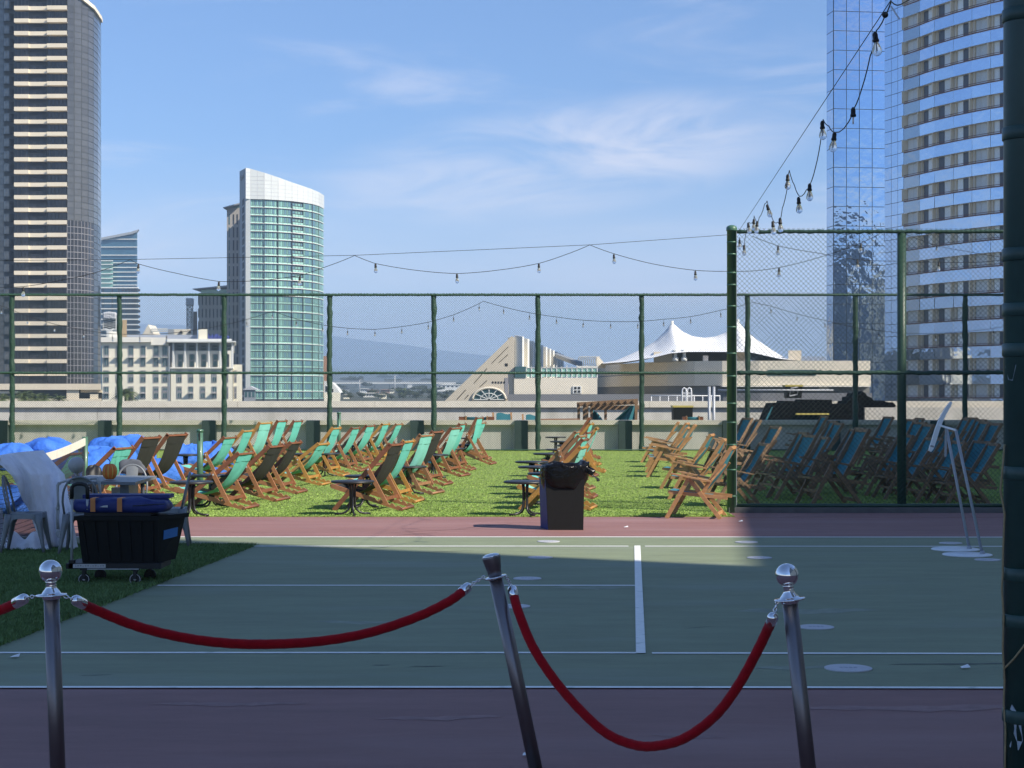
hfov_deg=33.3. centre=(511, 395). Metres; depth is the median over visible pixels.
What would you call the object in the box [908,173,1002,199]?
balcony window
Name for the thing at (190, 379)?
window
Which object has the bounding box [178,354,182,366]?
window
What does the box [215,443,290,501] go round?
deck chair
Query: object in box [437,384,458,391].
town house
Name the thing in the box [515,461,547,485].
round table
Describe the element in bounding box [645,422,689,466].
folding armchair
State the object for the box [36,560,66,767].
rope stanchion
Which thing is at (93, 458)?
beanbag
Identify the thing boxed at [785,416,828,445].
folding armchair
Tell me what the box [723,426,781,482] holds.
folding armchair
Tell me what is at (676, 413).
lidded bin
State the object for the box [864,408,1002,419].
screen wall
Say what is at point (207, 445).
beanbag
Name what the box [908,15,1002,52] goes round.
balcony window
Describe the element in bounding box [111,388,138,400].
palm tree
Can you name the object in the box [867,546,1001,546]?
court line
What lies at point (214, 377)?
window
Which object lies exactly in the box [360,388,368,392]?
town house
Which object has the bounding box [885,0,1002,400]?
balcony tower
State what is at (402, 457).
deck chair
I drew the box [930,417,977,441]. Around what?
folding armchair
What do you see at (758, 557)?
floor sticker
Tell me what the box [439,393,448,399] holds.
tree
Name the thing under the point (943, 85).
balcony window
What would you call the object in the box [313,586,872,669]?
court stain
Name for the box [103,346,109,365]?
window
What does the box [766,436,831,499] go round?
deck chair
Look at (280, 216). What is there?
glass hotel tower
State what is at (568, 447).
deck chair
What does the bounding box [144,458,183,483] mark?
beanbag
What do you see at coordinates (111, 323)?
light tower
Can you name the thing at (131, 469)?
metal chair
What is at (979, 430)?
folding armchair
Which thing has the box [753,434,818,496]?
folding armchair
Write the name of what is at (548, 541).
floor sticker
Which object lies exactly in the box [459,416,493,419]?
folded chair
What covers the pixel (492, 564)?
rope stanchion
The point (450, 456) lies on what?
round table
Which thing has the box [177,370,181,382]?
window
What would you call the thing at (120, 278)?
glass tower
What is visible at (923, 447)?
deck chair
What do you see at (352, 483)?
round table
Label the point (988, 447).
deck chair
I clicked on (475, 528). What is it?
court crack
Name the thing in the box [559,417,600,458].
deck chair
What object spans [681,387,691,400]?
pool ladder
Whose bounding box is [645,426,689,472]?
folding armchair
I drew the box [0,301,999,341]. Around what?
string lights
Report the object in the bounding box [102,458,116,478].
pumpkin
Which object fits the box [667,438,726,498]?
folding armchair
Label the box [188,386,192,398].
window
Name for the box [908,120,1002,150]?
balcony window
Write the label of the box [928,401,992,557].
sign stand
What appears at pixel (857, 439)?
deck chair
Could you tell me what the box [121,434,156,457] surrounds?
beanbag
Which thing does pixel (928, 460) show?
folding armchair
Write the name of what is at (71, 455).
deck chair
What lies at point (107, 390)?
window
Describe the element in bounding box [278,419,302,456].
deck chair
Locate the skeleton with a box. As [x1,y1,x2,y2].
[56,457,101,537]
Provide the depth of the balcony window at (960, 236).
204.19 m
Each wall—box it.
[0,401,1002,419]
[0,420,1002,450]
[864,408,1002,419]
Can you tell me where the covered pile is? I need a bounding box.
[759,399,863,419]
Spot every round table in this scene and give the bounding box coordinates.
[169,480,212,515]
[178,454,196,476]
[191,474,228,506]
[294,453,311,475]
[320,453,339,476]
[331,479,373,515]
[340,445,362,464]
[345,474,378,507]
[393,465,426,493]
[424,454,447,477]
[440,448,464,468]
[457,444,469,463]
[504,480,539,515]
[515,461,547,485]
[518,465,540,494]
[528,472,539,503]
[533,453,554,459]
[545,437,565,452]
[550,441,564,444]
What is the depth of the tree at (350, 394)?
699.89 m
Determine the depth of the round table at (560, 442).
46.42 m
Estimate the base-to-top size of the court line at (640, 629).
0.001 m
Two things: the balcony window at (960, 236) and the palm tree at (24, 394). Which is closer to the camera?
the balcony window at (960, 236)
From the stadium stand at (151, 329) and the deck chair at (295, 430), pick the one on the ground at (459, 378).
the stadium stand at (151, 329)
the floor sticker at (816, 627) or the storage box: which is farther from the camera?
the storage box
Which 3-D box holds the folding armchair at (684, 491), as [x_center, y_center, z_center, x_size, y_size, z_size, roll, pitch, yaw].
[2.726,1.240,24.654,0.969,1.051,0.712,0,0,14]
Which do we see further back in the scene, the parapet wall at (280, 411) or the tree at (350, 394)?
the tree at (350, 394)
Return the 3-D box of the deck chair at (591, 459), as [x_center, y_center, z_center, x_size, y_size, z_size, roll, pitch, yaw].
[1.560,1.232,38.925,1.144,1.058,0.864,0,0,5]
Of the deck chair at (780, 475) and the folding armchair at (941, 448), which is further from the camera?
the folding armchair at (941, 448)
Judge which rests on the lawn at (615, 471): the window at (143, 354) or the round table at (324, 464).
the round table at (324, 464)
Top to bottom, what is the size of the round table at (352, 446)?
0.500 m
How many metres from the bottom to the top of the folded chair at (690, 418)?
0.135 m
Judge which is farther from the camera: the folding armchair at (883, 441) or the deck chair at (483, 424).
the deck chair at (483, 424)
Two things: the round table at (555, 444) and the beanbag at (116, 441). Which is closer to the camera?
the beanbag at (116, 441)
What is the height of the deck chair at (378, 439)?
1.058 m
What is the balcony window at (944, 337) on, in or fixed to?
in the balcony tower at (943, 117)
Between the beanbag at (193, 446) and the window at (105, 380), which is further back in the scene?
the window at (105, 380)
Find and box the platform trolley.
[66,482,170,582]
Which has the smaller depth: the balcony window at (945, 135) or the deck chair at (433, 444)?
the deck chair at (433, 444)
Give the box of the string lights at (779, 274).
[738,234,878,276]
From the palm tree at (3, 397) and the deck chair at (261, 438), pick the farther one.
the palm tree at (3, 397)
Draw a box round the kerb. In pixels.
[729,507,1002,512]
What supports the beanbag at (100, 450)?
on the lawn at (615, 471)
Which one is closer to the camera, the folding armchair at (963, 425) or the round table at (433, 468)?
the round table at (433, 468)
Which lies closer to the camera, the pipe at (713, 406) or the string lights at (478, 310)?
the string lights at (478, 310)
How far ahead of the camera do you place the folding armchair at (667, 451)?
36.45 m
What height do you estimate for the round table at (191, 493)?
0.500 m
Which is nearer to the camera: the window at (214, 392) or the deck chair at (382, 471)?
the deck chair at (382, 471)
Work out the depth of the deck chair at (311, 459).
33.23 m
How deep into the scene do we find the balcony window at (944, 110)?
202.21 m
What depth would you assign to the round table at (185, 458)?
36.20 m
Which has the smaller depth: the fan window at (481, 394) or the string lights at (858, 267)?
the string lights at (858, 267)
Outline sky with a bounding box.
[88,0,907,365]
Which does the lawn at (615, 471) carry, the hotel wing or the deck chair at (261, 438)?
the deck chair at (261, 438)
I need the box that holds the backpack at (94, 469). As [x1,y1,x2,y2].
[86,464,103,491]
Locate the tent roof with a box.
[601,319,790,364]
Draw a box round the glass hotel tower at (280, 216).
[240,168,323,400]
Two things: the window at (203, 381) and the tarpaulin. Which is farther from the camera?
the window at (203, 381)
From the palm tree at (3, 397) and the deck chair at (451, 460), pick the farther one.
the palm tree at (3, 397)
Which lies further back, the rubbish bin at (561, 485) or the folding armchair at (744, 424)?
the folding armchair at (744, 424)
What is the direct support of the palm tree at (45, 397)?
on the ground at (459, 378)
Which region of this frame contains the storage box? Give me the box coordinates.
[111,487,119,492]
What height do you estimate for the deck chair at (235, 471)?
0.920 m
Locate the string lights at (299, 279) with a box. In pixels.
[0,245,727,296]
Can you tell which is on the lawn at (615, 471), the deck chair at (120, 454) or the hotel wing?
the deck chair at (120, 454)
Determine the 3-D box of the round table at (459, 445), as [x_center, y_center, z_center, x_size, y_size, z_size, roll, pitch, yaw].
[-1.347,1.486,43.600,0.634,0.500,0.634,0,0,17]
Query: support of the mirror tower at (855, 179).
on the ground at (459, 378)
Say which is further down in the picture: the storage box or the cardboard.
the cardboard
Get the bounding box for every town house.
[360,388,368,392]
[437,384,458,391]
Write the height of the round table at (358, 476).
0.500 m
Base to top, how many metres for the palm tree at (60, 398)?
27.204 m
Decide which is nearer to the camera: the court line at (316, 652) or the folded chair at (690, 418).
the court line at (316, 652)
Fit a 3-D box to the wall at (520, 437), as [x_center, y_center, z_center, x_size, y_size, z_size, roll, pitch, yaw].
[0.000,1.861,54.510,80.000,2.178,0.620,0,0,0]
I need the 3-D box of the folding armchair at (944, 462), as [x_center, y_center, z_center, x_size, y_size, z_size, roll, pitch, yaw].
[6.941,1.250,28.169,0.932,1.011,0.712,0,0,-10]
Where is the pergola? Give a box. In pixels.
[577,399,638,419]
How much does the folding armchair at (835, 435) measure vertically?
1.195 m
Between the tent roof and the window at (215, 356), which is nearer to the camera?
the tent roof
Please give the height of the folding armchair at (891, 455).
1.075 m
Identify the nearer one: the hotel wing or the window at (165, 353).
the window at (165, 353)
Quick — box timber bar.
[541,418,579,419]
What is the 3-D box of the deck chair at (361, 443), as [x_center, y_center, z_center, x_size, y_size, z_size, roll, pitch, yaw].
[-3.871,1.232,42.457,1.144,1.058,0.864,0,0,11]
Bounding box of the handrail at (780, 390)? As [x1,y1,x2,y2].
[718,389,832,390]
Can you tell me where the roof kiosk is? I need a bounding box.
[243,386,259,400]
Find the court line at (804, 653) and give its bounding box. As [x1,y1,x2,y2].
[652,652,1001,653]
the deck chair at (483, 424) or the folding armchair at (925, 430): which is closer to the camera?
the folding armchair at (925, 430)
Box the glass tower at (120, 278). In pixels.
[101,229,139,389]
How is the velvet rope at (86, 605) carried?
hanging from the rope stanchion at (50, 572)
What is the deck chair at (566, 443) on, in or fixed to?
on the lawn at (615, 471)
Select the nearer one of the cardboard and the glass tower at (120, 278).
the cardboard
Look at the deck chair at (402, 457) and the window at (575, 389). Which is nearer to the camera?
the deck chair at (402, 457)
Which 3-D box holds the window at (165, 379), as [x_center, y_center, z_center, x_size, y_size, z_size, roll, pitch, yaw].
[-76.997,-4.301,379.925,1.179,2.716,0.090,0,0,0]
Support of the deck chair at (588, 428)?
on the lawn at (615, 471)
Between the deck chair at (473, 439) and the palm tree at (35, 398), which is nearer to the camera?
the deck chair at (473, 439)
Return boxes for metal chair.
[0,475,51,552]
[58,476,97,553]
[115,464,147,492]
[159,471,191,545]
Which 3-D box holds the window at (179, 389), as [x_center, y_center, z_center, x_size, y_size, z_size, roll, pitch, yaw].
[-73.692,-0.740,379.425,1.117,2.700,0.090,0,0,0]
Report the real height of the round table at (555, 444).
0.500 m
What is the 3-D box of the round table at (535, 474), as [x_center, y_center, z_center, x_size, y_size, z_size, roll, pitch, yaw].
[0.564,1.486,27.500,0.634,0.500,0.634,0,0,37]
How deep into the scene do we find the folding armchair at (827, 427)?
38.96 m
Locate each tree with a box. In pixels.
[0,393,9,400]
[9,391,32,400]
[28,393,43,400]
[37,393,54,400]
[51,395,66,400]
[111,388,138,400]
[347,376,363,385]
[347,392,353,399]
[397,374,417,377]
[411,385,426,389]
[412,393,422,398]
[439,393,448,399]
[443,390,454,393]
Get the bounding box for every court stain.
[80,550,1001,675]
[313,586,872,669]
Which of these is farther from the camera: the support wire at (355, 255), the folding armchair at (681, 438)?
the folding armchair at (681, 438)
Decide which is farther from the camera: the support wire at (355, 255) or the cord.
the support wire at (355, 255)
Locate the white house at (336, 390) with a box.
[324,381,342,400]
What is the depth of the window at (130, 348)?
379.99 m
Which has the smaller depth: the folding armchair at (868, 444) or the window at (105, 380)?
the folding armchair at (868, 444)
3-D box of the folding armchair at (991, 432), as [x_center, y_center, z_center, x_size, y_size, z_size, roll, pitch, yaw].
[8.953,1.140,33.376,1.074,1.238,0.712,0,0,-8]
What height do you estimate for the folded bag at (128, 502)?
0.152 m
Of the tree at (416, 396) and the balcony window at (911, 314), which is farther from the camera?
the tree at (416, 396)
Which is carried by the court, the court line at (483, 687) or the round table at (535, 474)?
the court line at (483, 687)
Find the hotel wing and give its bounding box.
[193,203,239,364]
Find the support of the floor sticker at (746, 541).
on the court
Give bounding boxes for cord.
[999,444,1023,767]
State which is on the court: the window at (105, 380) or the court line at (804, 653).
the court line at (804, 653)
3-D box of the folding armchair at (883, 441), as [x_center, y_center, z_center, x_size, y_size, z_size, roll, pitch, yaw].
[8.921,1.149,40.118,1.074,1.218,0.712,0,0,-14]
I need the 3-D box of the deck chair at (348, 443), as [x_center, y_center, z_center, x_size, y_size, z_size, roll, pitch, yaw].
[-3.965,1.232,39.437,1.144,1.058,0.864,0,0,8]
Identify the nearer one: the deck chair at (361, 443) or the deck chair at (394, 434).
the deck chair at (361, 443)
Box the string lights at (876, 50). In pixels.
[738,0,908,255]
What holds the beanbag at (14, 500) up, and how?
on the lawn at (615, 471)
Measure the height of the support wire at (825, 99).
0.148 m
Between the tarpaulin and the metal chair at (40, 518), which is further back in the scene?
the tarpaulin
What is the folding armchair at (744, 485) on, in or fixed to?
on the lawn at (615, 471)
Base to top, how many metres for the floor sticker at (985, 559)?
0.009 m
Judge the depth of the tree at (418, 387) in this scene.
1098.11 m
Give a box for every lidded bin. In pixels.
[671,405,693,419]
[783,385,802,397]
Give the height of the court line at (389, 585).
0.001 m
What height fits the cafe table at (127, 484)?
0.743 m
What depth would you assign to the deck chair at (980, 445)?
28.57 m
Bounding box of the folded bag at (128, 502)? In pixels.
[73,493,173,512]
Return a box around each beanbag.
[0,442,33,470]
[4,485,26,513]
[25,437,76,467]
[62,453,110,477]
[88,436,137,458]
[88,445,125,474]
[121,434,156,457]
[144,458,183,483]
[176,444,196,474]
[187,443,206,472]
[203,440,233,473]
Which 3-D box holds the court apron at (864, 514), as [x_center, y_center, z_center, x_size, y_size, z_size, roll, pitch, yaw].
[21.610,1.753,25.100,36.780,0.014,0.900,0,0,0]
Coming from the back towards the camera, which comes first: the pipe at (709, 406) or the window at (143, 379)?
the window at (143, 379)
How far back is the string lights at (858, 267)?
26.15 m
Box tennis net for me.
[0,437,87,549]
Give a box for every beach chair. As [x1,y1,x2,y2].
[492,412,511,419]
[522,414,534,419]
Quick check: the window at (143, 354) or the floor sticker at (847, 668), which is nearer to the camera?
the floor sticker at (847, 668)
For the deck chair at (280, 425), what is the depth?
42.25 m
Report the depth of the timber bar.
54.77 m
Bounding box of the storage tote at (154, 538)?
[74,513,188,562]
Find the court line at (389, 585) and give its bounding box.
[157,585,634,585]
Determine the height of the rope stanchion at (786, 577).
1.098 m
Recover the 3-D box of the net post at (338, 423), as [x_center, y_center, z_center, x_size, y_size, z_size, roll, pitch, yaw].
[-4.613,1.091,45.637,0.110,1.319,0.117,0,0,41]
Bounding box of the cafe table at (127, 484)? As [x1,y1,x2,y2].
[66,475,156,492]
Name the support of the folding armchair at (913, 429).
on the lawn at (615, 471)
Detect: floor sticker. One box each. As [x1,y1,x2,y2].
[508,604,529,608]
[513,577,541,579]
[528,556,552,558]
[537,540,559,542]
[735,541,757,542]
[747,556,771,558]
[800,624,833,629]
[824,664,871,671]
[939,542,961,543]
[974,558,1000,560]
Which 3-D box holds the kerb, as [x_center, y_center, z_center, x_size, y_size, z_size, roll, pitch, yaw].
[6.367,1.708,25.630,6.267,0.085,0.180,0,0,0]
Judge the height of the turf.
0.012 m
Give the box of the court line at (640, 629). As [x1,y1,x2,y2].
[634,546,645,652]
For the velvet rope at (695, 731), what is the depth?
7.13 m
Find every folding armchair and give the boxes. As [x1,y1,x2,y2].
[641,421,679,462]
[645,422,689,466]
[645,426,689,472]
[646,424,696,476]
[660,433,714,488]
[665,445,736,518]
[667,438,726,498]
[703,417,753,468]
[704,442,769,506]
[711,419,761,472]
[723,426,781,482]
[749,431,809,490]
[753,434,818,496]
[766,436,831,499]
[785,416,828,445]
[789,420,837,445]
[791,422,843,474]
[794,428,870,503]
[799,428,856,488]
[800,427,865,493]
[849,435,914,495]
[851,433,909,489]
[857,416,894,464]
[866,419,918,467]
[868,421,927,478]
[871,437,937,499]
[874,423,934,483]
[878,418,924,457]
[882,437,943,494]
[906,441,966,502]
[908,429,954,485]
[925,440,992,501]
[928,418,971,469]
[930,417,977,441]
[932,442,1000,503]
[939,419,987,460]
[952,422,1002,485]
[959,421,990,478]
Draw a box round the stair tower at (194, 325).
[190,312,196,334]
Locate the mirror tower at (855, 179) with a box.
[827,0,884,399]
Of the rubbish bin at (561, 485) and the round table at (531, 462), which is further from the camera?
the round table at (531, 462)
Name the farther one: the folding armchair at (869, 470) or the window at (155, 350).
the window at (155, 350)
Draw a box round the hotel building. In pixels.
[101,329,241,400]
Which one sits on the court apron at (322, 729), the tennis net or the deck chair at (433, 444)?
the tennis net
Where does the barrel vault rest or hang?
on the convention hall
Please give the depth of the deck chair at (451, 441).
36.91 m
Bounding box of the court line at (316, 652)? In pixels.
[0,652,635,652]
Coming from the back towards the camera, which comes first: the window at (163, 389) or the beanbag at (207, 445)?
the window at (163, 389)
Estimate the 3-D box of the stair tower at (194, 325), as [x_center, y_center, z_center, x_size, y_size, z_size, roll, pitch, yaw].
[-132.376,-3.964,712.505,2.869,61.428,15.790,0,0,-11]
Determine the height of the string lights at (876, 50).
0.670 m
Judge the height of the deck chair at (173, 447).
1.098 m
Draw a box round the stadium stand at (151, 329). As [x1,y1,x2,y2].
[143,325,190,400]
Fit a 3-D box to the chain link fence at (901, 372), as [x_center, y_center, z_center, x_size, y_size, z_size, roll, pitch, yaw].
[5.901,-0.392,25.648,5.400,4.323,0.188,0,0,-1]
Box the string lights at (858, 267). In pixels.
[753,236,999,270]
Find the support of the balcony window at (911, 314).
in the balcony tower at (943, 117)
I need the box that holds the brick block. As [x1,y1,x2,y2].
[323,356,326,397]
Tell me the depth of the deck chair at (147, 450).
28.83 m
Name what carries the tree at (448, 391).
on the ground at (459, 378)
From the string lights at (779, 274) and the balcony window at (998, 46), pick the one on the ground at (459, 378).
the string lights at (779, 274)
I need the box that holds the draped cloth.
[0,450,77,549]
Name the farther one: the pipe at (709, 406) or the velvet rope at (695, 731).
the pipe at (709, 406)
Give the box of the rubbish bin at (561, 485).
[539,460,599,529]
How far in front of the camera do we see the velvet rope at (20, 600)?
6.85 m
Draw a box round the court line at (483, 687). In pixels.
[0,686,1002,687]
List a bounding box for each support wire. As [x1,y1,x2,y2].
[0,235,720,260]
[740,0,890,228]
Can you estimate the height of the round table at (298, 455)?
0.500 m
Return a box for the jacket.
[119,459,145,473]
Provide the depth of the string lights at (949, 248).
26.45 m
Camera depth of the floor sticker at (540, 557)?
18.41 m
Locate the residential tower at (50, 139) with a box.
[0,0,102,400]
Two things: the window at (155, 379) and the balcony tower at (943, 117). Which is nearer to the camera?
the balcony tower at (943, 117)
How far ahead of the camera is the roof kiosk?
360.00 m
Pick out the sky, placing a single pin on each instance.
(427, 127)
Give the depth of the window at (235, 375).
380.18 m
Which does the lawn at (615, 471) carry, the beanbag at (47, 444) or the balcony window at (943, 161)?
the beanbag at (47, 444)
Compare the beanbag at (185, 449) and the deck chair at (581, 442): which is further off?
the beanbag at (185, 449)
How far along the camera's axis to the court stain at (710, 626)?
11.16 m
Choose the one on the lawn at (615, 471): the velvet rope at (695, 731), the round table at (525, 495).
the round table at (525, 495)
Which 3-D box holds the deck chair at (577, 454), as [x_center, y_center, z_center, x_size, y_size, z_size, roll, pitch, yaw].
[0.698,1.254,26.363,1.149,1.014,0.864,0,0,11]
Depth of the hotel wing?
668.00 m
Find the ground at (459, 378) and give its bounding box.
[323,367,596,400]
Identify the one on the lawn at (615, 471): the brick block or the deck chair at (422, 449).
the deck chair at (422, 449)
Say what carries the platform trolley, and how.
on the turf
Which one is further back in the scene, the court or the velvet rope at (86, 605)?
the court
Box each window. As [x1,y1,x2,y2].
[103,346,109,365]
[104,370,108,382]
[104,386,108,398]
[128,346,133,365]
[128,370,133,382]
[140,346,145,365]
[140,370,145,382]
[140,386,145,398]
[153,346,158,365]
[153,370,158,382]
[153,386,158,398]
[161,346,167,365]
[162,370,167,382]
[162,386,167,398]
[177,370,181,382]
[177,386,181,398]
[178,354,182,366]
[188,370,192,382]
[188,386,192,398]
[189,354,193,366]
[200,370,204,382]
[200,386,204,398]
[201,354,205,366]
[212,345,217,349]
[212,370,216,382]
[212,386,216,398]
[213,354,217,366]
[234,370,236,382]
[245,392,254,396]
[474,389,503,399]
[573,386,581,392]
[908,0,999,27]
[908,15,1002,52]
[908,41,1002,76]
[908,67,1002,101]
[908,94,1002,126]
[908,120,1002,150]
[908,147,1002,175]
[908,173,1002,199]
[908,199,1002,224]
[908,226,1002,249]
[908,252,1002,273]
[908,279,1002,298]
[908,305,1002,322]
[908,332,1002,347]
[908,358,1002,370]
[908,384,1002,396]
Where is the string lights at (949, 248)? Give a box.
[908,235,998,256]
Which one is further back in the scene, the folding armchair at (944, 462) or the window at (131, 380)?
the window at (131, 380)
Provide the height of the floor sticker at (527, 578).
0.009 m
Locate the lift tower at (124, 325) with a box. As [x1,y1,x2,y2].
[122,320,126,336]
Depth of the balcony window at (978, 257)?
202.26 m
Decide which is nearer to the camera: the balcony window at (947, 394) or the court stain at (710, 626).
the court stain at (710, 626)
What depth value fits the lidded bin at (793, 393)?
72.00 m
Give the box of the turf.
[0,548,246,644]
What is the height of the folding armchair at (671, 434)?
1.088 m
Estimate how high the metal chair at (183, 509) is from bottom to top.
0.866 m
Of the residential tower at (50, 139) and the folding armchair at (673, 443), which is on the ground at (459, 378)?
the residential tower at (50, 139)
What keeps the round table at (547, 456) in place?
on the lawn at (615, 471)
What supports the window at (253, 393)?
in the roof kiosk
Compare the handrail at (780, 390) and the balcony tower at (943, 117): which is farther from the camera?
the balcony tower at (943, 117)
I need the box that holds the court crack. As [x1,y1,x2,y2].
[391,522,512,534]
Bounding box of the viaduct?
[332,381,457,387]
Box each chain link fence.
[0,293,1002,450]
[726,225,1002,512]
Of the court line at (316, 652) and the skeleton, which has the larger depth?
the skeleton
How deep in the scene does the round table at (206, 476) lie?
26.85 m
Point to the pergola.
(628, 413)
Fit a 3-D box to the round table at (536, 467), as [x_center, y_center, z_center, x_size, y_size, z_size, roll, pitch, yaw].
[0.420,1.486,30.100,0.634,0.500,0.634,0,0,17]
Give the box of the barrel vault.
[577,356,605,367]
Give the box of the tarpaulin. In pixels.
[842,391,895,407]
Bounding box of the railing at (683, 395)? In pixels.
[651,395,719,400]
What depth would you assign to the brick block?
760.00 m
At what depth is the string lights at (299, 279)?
25.45 m
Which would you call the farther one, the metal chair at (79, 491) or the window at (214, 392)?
the window at (214, 392)
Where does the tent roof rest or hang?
on the drum hall
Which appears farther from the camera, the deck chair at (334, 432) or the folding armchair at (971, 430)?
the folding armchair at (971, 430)
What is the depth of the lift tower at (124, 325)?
620.00 m
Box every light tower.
[103,311,116,336]
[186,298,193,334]
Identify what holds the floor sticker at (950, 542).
on the court
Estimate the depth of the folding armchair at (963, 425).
40.26 m
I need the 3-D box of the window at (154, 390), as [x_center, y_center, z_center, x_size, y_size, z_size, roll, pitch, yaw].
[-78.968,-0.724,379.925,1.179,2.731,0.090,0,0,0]
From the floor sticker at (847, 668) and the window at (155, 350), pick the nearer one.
the floor sticker at (847, 668)
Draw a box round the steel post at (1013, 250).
[1002,0,1023,767]
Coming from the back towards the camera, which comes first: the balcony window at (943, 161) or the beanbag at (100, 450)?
the balcony window at (943, 161)
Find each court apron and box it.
[0,517,1002,767]
[730,513,1002,516]
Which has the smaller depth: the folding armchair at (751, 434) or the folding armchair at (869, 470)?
the folding armchair at (869, 470)
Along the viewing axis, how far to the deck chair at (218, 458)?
34.18 m
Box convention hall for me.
[445,335,694,400]
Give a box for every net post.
[197,429,202,503]
[337,412,340,459]
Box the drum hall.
[597,349,871,400]
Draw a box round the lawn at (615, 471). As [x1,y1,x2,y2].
[4,450,1002,516]
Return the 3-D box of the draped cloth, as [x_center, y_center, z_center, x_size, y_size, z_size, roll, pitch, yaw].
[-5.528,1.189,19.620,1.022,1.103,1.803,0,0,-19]
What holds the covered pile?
on the terrace floor
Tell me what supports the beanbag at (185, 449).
on the lawn at (615, 471)
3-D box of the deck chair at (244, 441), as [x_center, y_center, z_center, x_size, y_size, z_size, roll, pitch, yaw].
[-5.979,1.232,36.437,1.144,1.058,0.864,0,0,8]
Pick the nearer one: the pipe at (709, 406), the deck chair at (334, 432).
the deck chair at (334, 432)
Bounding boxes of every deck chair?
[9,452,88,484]
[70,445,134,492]
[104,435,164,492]
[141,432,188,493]
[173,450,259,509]
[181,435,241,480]
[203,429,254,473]
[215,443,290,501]
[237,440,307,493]
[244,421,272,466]
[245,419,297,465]
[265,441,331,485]
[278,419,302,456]
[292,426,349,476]
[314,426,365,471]
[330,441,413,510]
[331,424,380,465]
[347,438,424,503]
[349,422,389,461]
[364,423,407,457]
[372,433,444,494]
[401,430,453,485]
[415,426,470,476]
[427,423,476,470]
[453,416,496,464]
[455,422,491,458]
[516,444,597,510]
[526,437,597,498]
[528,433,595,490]
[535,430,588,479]
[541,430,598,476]
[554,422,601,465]
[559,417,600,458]
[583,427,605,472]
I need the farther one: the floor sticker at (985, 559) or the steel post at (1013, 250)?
the floor sticker at (985, 559)
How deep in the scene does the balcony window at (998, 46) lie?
202.21 m
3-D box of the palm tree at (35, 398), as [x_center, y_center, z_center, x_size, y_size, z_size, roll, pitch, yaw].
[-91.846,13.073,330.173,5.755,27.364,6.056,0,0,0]
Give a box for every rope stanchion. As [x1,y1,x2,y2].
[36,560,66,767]
[482,553,542,767]
[774,563,815,767]
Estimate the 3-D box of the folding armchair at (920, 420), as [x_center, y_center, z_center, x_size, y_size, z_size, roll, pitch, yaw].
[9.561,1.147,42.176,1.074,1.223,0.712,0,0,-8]
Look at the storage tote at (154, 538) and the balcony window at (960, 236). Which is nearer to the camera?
the storage tote at (154, 538)
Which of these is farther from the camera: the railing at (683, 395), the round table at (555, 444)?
the railing at (683, 395)
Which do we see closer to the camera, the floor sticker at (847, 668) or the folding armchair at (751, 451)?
the floor sticker at (847, 668)
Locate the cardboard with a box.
[84,512,158,515]
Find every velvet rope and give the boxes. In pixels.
[0,594,35,614]
[63,575,484,648]
[505,576,778,751]
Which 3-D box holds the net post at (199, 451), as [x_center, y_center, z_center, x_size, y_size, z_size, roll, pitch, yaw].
[-5.025,1.143,27.577,0.110,1.215,0.117,0,0,41]
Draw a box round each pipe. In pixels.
[708,387,710,419]
[712,387,714,419]
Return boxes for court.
[0,537,1002,686]
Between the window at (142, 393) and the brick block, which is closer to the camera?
the window at (142, 393)
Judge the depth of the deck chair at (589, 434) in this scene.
36.76 m
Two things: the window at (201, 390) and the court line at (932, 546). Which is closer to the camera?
the court line at (932, 546)
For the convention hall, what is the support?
on the ground at (459, 378)
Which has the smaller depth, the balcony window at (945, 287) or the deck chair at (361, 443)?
the deck chair at (361, 443)
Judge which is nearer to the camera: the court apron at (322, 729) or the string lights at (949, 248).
the court apron at (322, 729)
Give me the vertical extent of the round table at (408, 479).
0.500 m
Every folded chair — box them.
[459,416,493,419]
[682,416,702,419]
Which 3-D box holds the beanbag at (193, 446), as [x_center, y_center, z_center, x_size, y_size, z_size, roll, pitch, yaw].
[-6.992,1.401,37.511,0.772,0.736,0.652,0,0,0]
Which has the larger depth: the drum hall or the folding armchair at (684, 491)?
the drum hall

